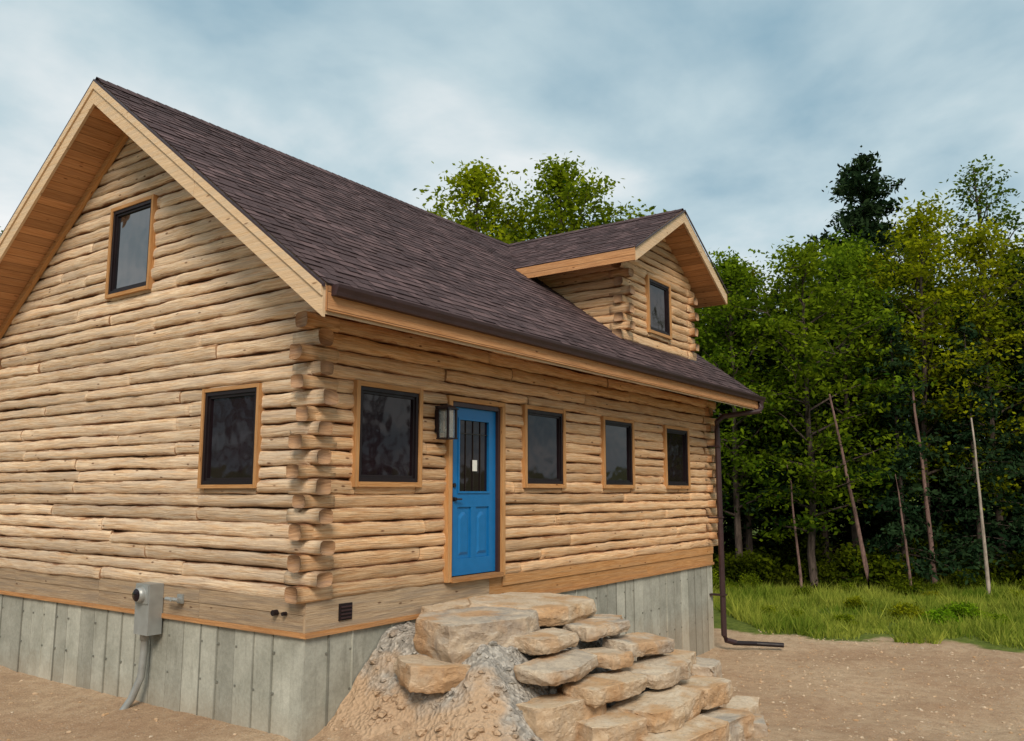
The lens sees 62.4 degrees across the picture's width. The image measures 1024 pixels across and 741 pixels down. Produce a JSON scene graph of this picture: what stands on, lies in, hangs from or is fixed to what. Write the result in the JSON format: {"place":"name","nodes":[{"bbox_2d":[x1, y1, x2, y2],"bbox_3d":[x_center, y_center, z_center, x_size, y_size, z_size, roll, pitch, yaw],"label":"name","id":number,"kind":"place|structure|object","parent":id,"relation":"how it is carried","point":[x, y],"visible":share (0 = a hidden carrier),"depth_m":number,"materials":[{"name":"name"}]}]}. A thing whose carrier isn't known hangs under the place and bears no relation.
{"place":"outdoors","nodes":[
{"label":"outdoors","id":0,"kind":"place"},
{"bbox_2d":[0,496,1023,740],"bbox_3d":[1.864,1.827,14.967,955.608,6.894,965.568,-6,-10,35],"label":"ground","id":1,"kind":"structure","parent":0,"point":[62,714],"depth_m":11.87,"materials":[{"name":"brown soil"}]},
{"bbox_2d":[0,77,765,740],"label":"log cabin","id":2,"kind":"object","parent":1,"relation":"on","point":[236,369],"visible":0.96,"depth_m":10.75,"materials":[{"name":"brown wood"}]},
{"bbox_2d":[105,194,158,299],"bbox_3d":[-4.973,-1.600,11.051,1.010,1.240,0.100,-6,-10,35],"label":"gable window","id":3,"kind":"structure","parent":2,"relation":"in","point":[131,244],"depth_m":11.08,"materials":[{"name":"black glass"}]},
{"bbox_2d":[119,582,163,709],"bbox_3d":[-4.305,3.235,9.686,0.418,1.549,0.328,-6,-10,35],"label":"electric meter","id":4,"kind":"object","parent":2,"relation":"attached to","point":[147,597],"visible":0.9,"depth_m":9.68,"materials":[{"name":"grey metal"}]},
{"bbox_2d":[197,383,265,487],"bbox_3d":[-3.129,0.740,9.398,1.020,1.130,0.100,-6,-10,35],"label":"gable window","id":5,"kind":"structure","parent":2,"relation":"in","point":[230,423],"depth_m":9.41,"materials":[{"name":"black glass"}]},
{"bbox_2d":[349,380,423,486],"bbox_3d":[-1.399,0.735,9.541,0.100,1.150,1.080,-6,-10,35],"label":"front window","id":6,"kind":"structure","parent":2,"relation":"in","point":[387,450],"depth_m":9.53,"materials":[{"name":"black glass"}]},
{"bbox_2d":[435,403,458,439],"bbox_3d":[-0.801,0.614,10.176,0.250,0.430,0.200,-6,-10,35],"label":"wall lantern","id":7,"kind":"object","parent":2,"relation":"attached to","point":[446,421],"depth_m":10.13,"materials":[{"name":"black metal"}]},
{"bbox_2d":[452,407,495,575],"bbox_3d":[-0.479,1.525,10.757,0.090,2.075,0.934,-6,-10,35],"label":"blue door","id":8,"kind":"structure","parent":2,"relation":"in","point":[473,524],"depth_m":10.79,"materials":[{"name":"paint"}]},
{"bbox_2d":[520,404,565,487],"bbox_3d":[0.459,1.106,12.139,0.100,1.150,1.070,-6,-10,35],"label":"front window","id":9,"kind":"structure","parent":2,"relation":"in","point":[543,439],"depth_m":12.15,"materials":[{"name":"black glass"}]},
{"bbox_2d":[599,416,635,487],"bbox_3d":[1.742,1.362,13.932,0.100,1.150,1.070,-6,-10,35],"label":"front window","id":10,"kind":"structure","parent":2,"relation":"in","point":[617,455],"depth_m":13.95,"materials":[{"name":"black glass"}]},
{"bbox_2d":[644,274,671,339],"bbox_3d":[2.758,-1.178,15.919,0.100,1.080,0.990,-6,-10,35],"label":"dormer window","id":11,"kind":"structure","parent":2,"relation":"in","point":[658,292],"depth_m":15.95,"materials":[{"name":"black glass"}]},
{"bbox_2d":[661,425,690,488],"bbox_3d":[3.071,1.627,15.791,0.100,1.150,1.070,-6,-10,35],"label":"front window","id":12,"kind":"structure","parent":2,"relation":"in","point":[676,440],"depth_m":15.82,"materials":[{"name":"black glass"}]},
{"bbox_2d":[734,641,783,647],"bbox_3d":[4.805,5.340,16.507,1.006,0.136,0.163,0,-8,-2],"label":"drain pipe","id":13,"kind":"object","parent":2,"relation":"attached to","point":[758,643],"visible":1,"depth_m":16.48,"materials":[{"name":"brown metal"}]},
{"bbox_2d":[412,156,554,243],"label":"ash tree","id":14,"kind":"object","parent":1,"relation":"on","point":[473,179],"visible":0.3,"depth_m":30.10,"materials":[{"name":"green plant"}]},
{"bbox_2d":[488,218,535,242],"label":"ash tree","id":15,"kind":"object","parent":1,"relation":"on","point":[515,234],"visible":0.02,"depth_m":33.04,"materials":[{"name":"green plant"}]},
{"bbox_2d":[327,592,767,740],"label":"stone steps","id":16,"kind":"structure","parent":1,"relation":"on","point":[519,666],"depth_m":8.51,"materials":[{"name":"beige stone"}]},
{"bbox_2d":[497,151,666,242],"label":"ash tree","id":17,"kind":"object","parent":1,"relation":"on","point":[561,181],"visible":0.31,"depth_m":31.02,"materials":[{"name":"green plant"}]},
{"bbox_2d":[692,308,712,341],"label":"ash tree","id":18,"kind":"object","parent":1,"relation":"on","point":[694,322],"depth_m":30.41,"materials":[{"name":"green plant"}]},
{"bbox_2d":[694,246,835,582],"bbox_3d":[7.424,1.529,27.668,6.441,11.581,5.625,-7,-11,40],"label":"maple tree","id":19,"kind":"object","parent":1,"relation":"on","point":[729,268],"visible":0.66,"depth_m":27.53,"materials":[{"name":"green plant"}]},
{"bbox_2d":[711,270,823,554],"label":"hemlock tree","id":20,"kind":"object","parent":1,"relation":"on","point":[749,521],"visible":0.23,"depth_m":28.42,"materials":[{"name":"green plant"}]},
{"bbox_2d":[691,263,854,547],"bbox_3d":[8.354,1.793,30.601,6.403,11.766,5.625,0,-8,-1],"label":"maple tree","id":21,"kind":"object","parent":1,"relation":"on","point":[778,345],"visible":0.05,"depth_m":29.82,"materials":[{"name":"green plant"}]},
{"bbox_2d":[787,465,802,587],"bbox_3d":[8.569,4.912,25.548,0.336,4.104,0.101,0,-8,-2],"label":"bare trunk","id":22,"kind":"object","parent":1,"relation":"on","point":[798,560],"visible":0.83,"depth_m":25.47,"materials":[{"name":"brown plant"}]},
{"bbox_2d":[707,235,925,588],"bbox_3d":[9.527,1.489,27.031,6.790,11.583,7.112,4,-9,-29],"label":"maple tree","id":23,"kind":"object","parent":1,"relation":"on","point":[798,260],"visible":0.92,"depth_m":26.41,"materials":[{"name":"green plant"}]},
{"bbox_2d":[751,234,893,564],"bbox_3d":[10.441,1.290,29.463,5.081,12.527,5.312,6,-10,-35],"label":"hemlock tree","id":24,"kind":"object","parent":1,"relation":"on","point":[840,513],"visible":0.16,"depth_m":28.79,"materials":[{"name":"green plant"}]},
{"bbox_2d":[828,394,869,588],"bbox_3d":[10.068,3.785,25.122,0.988,6.209,0.159,0,-8,2],"label":"bare trunk","id":25,"kind":"object","parent":1,"relation":"on","point":[863,553],"visible":0.93,"depth_m":25.02,"materials":[{"name":"brown plant"}]},
{"bbox_2d":[753,238,951,548],"bbox_3d":[11.427,1.371,28.581,6.617,12.094,5.812,-5,-10,32],"label":"beech tree","id":26,"kind":"object","parent":1,"relation":"on","point":[842,263],"visible":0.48,"depth_m":28.08,"materials":[{"name":"green plant"}]},
{"bbox_2d":[692,239,1023,595],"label":"distant forest","id":27,"kind":"object","parent":1,"relation":"on","point":[751,568],"visible":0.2,"depth_m":28.13,"materials":[{"name":"green plant"}]},
{"bbox_2d":[783,226,941,537],"bbox_3d":[12.342,1.259,30.357,5.867,12.851,5.373,6,-10,-37],"label":"maple tree","id":28,"kind":"object","parent":1,"relation":"on","point":[855,242],"visible":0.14,"depth_m":30.14,"materials":[{"name":"green plant"}]},
{"bbox_2d":[809,145,955,532],"bbox_3d":[14.429,-0.605,33.814,8.140,17.452,8.081,3,-9,-19],"label":"pine tree","id":29,"kind":"object","parent":1,"relation":"on","point":[863,190],"visible":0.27,"depth_m":33.69,"materials":[{"name":"green plant"}]},
{"bbox_2d":[758,588,1023,626],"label":"meadow weeds","id":30,"kind":"object","parent":1,"relation":"on","point":[908,608],"visible":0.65,"depth_m":20.02,"materials":[{"name":"green plant"}]},
{"bbox_2d":[895,474,911,590],"bbox_3d":[11.670,4.991,25.134,0.328,3.804,0.105,-1,-8,6],"label":"bare trunk","id":31,"kind":"object","parent":1,"relation":"on","point":[906,553],"visible":0.84,"depth_m":25.10,"materials":[{"name":"brown plant"}]},
{"bbox_2d":[832,298,982,584],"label":"hemlock tree","id":32,"kind":"object","parent":1,"relation":"on","point":[888,507],"visible":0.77,"depth_m":26.47,"materials":[{"name":"green plant"}]},
{"bbox_2d":[830,189,1018,581],"bbox_3d":[13.740,0.579,28.293,5.662,13.561,6.182,5,-9,-30],"label":"maple tree","id":33,"kind":"object","parent":1,"relation":"on","point":[921,221],"visible":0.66,"depth_m":28.14,"materials":[{"name":"green plant"}]},
{"bbox_2d":[912,386,937,583],"bbox_3d":[12.772,3.643,26.137,0.397,6.702,0.163,-1,-8,7],"label":"bare trunk","id":34,"kind":"object","parent":1,"relation":"on","point":[929,530],"visible":0.8,"depth_m":26.03,"materials":[{"name":"brown plant"}]},
{"bbox_2d":[884,217,1023,550],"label":"maple tree","id":35,"kind":"object","parent":1,"relation":"on","point":[982,282],"visible":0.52,"depth_m":28.16,"materials":[{"name":"green plant"}]},
{"bbox_2d":[913,154,1023,553],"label":"poplar tree","id":36,"kind":"object","parent":1,"relation":"on","point":[980,197],"visible":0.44,"depth_m":32.49,"materials":[{"name":"green plant"}]},
{"bbox_2d":[914,294,1023,578],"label":"hemlock tree","id":37,"kind":"object","parent":1,"relation":"on","point":[971,516],"visible":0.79,"depth_m":26.75,"materials":[{"name":"green plant"}]},
{"bbox_2d":[970,418,990,593],"bbox_3d":[13.639,4.066,24.554,0.200,5.402,0.116,-2,-8,13],"label":"dead snag","id":38,"kind":"object","parent":1,"relation":"on","point":[987,577],"visible":0.91,"depth_m":24.46,"materials":[{"name":"grey wood"}]},
{"bbox_2d":[953,261,1023,544],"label":"hemlock tree","id":39,"kind":"object","parent":1,"relation":"on","point":[1002,438],"visible":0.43,"depth_m":27.88,"materials":[{"name":"green plant"}]},
{"bbox_2d":[972,248,1023,448],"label":"beech tree","id":40,"kind":"object","parent":1,"relation":"on","point":[1001,383],"visible":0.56,"depth_m":27.78,"materials":[{"name":"green plant"}]},
{"bbox_2d":[981,261,1023,518],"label":"hemlock tree","id":41,"kind":"object","parent":1,"relation":"on","point":[1009,513],"visible":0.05,"depth_m":30.31,"materials":[{"name":"green plant"}]},
{"bbox_2d":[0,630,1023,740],"bbox_3d":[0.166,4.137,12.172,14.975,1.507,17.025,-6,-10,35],"label":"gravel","id":42,"kind":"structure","parent":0,"point":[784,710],"depth_m":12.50,"materials":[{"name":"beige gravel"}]},
{"bbox_2d":[0,0,1023,444],"label":"sky","id":43,"kind":"structure","parent":0,"point":[738,116],"materials":[{"name":"blue"}]},
{"bbox_2d":[713,571,1023,649],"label":"meadow grass","id":44,"kind":"structure","parent":0,"point":[742,604],"depth_m":20.59,"materials":[{"name":"green plant"}]}
]}

